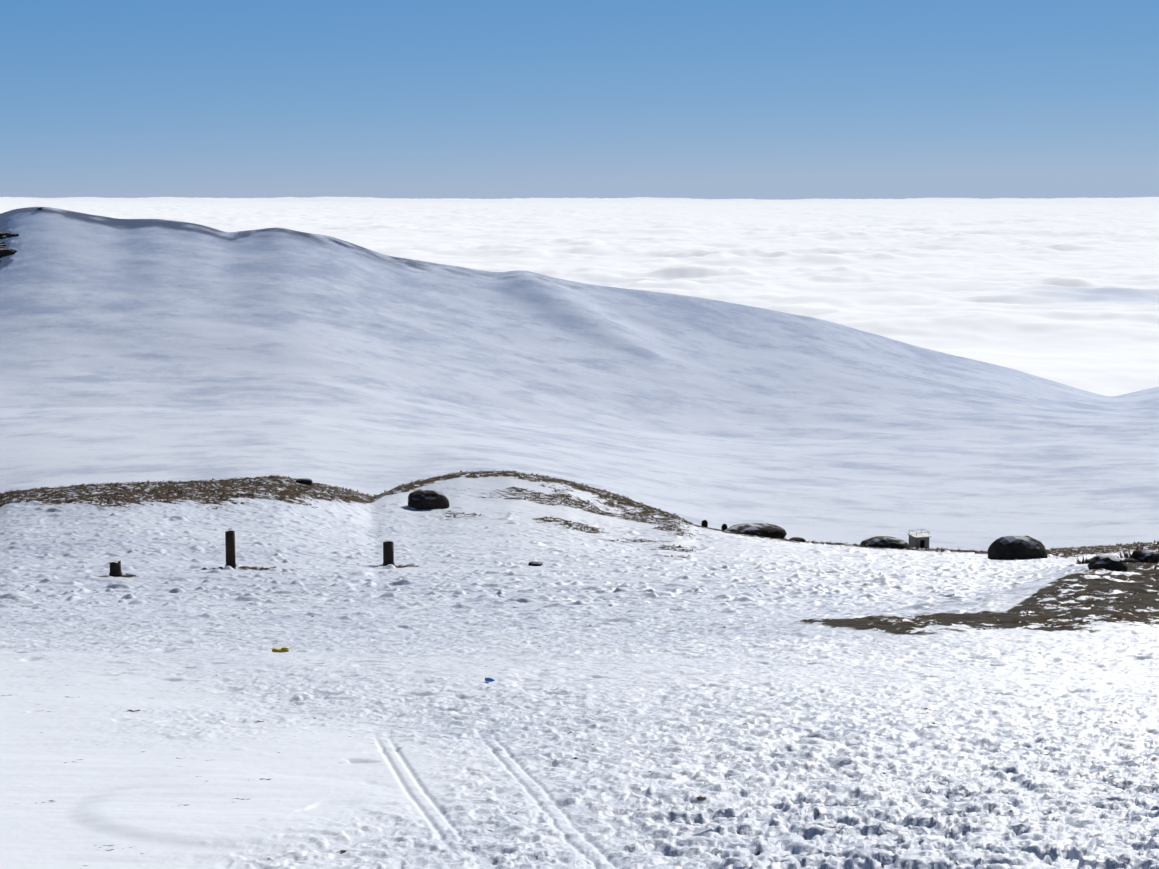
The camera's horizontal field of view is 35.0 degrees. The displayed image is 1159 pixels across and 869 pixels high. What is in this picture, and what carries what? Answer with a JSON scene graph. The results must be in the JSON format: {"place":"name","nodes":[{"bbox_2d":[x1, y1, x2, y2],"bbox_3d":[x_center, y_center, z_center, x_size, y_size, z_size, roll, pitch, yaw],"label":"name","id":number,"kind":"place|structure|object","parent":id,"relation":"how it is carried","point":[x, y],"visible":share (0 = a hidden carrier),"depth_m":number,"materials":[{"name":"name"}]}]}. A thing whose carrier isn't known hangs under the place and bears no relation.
{"place":"outdoors","nodes":[
{"label":"outdoors","id":0,"kind":"place"},
{"bbox_2d":[485,678,494,681],"bbox_3d":[-1.148,3.147,23.575,0.149,0.049,0.048,-2,4,44],"label":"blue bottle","id":1,"kind":"object","parent":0,"point":[489,679],"visible":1,"depth_m":23.56,"materials":[{"name":"blue plastic"}]},
{"bbox_2d":[0,207,1158,868],"bbox_3d":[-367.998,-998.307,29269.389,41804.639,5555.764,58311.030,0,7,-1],"label":"snowy ground","id":2,"kind":"structure","parent":0,"point":[714,699],"depth_m":67.94,"materials":[{"name":"white snow"}]},
{"bbox_2d":[0,232,18,261],"bbox_3d":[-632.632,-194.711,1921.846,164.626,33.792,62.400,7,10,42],"label":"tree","id":3,"kind":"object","parent":2,"relation":"on","point":[4,251],"visible":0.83,"depth_m":1883.99,"materials":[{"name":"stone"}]},
{"bbox_2d":[109,561,121,576],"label":"short post","id":4,"kind":"object","parent":2,"relation":"on","point":[115,569],"visible":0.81,"depth_m":71.07,"materials":[{"name":"wood"}]},
{"bbox_2d":[225,531,235,568],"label":"tall post","id":5,"kind":"object","parent":2,"relation":"on","point":[230,547],"visible":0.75,"depth_m":76.92,"materials":[{"name":"wood"}]},
{"bbox_2d":[272,647,288,651],"bbox_3d":[-4.814,3.466,29.594,0.276,0.058,0.134,-2,8,-12],"label":"yellow bag","id":6,"kind":"object","parent":2,"relation":"on","point":[284,649],"visible":0.98,"depth_m":29.55,"materials":[{"name":"yellow plastic"}]},
{"bbox_2d":[295,478,311,484],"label":"ridge rock","id":7,"kind":"object","parent":2,"relation":"on","point":[307,481],"visible":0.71,"depth_m":130.38,"materials":[{"name":"stone"}]},
{"bbox_2d":[383,541,394,565],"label":"post","id":8,"kind":"object","parent":2,"relation":"on","point":[388,552],"visible":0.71,"depth_m":84.53,"materials":[{"name":"wood"}]},
{"bbox_2d":[408,489,448,509],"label":"mound boulder","id":9,"kind":"object","parent":2,"relation":"on","point":[420,499],"visible":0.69,"depth_m":129.71,"materials":[{"name":"stone"}]},
{"bbox_2d":[528,561,542,565],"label":"rock","id":10,"kind":"object","parent":2,"relation":"on","point":[535,563],"visible":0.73,"depth_m":85.83,"materials":[{"name":"stone"}]},
{"bbox_2d":[0,470,1158,568],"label":"grass tufts","id":11,"kind":"object","parent":2,"relation":"on","point":[1126,554],"visible":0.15,"depth_m":126.95,"materials":[{"name":"brown plant"}]},
{"bbox_2d":[701,520,707,526],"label":"post","id":12,"kind":"object","parent":2,"relation":"on","point":[704,523],"visible":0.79,"depth_m":142.33,"materials":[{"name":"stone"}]},
{"bbox_2d":[721,524,726,529],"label":"cairn","id":13,"kind":"object","parent":2,"relation":"on","point":[723,526],"visible":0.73,"depth_m":139.94,"materials":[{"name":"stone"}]},
{"bbox_2d":[726,523,786,538],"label":"boulder","id":14,"kind":"object","parent":2,"relation":"on","point":[768,530],"visible":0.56,"depth_m":136.86,"materials":[{"name":"stone"}]},
{"bbox_2d":[789,537,804,541],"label":"rock","id":15,"kind":"object","parent":2,"relation":"on","point":[800,539],"visible":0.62,"depth_m":134.63,"materials":[{"name":"stone"}]},
{"bbox_2d":[860,536,908,548],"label":"boulder","id":16,"kind":"object","parent":2,"relation":"on","point":[885,541],"visible":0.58,"depth_m":133.15,"materials":[{"name":"stone"}]},
{"bbox_2d":[907,529,930,547],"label":"hut","id":17,"kind":"object","parent":2,"relation":"on","point":[920,539],"visible":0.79,"depth_m":166.96,"materials":[{"name":"concrete"}]},
{"bbox_2d":[988,536,1047,559],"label":"boulder","id":18,"kind":"object","parent":2,"relation":"on","point":[1015,547],"visible":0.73,"depth_m":118.75,"materials":[{"name":"stone"}]},
{"bbox_2d":[1087,554,1127,571],"bbox_3d":[13.277,3.334,46.170,0.963,0.613,1.049,0,7,-1],"label":"rock","id":19,"kind":"object","parent":2,"relation":"on","point":[1110,562],"visible":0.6,"depth_m":45.82,"materials":[{"name":"stone"}]},
{"bbox_2d":[1085,558,1139,563],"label":"ridge stones","id":20,"kind":"object","parent":2,"relation":"on","point":[1132,560],"visible":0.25,"depth_m":51.90,"materials":[{"name":"stone"}]},
{"bbox_2d":[1129,550,1158,562],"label":"rock","id":21,"kind":"object","parent":2,"relation":"on","point":[1143,556],"visible":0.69,"depth_m":52.02,"materials":[{"name":"stone"}]},
{"bbox_2d":[0,197,1158,395],"bbox_3d":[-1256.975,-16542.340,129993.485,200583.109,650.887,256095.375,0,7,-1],"label":"cloud","id":22,"kind":"structure","parent":0,"point":[1065,291],"depth_m":18793.35,"materials":[{"name":"white"}]},
{"bbox_2d":[0,0,1158,199],"label":"sky","id":23,"kind":"structure","parent":0,"point":[410,99],"materials":[{"name":"blue"}]}
]}

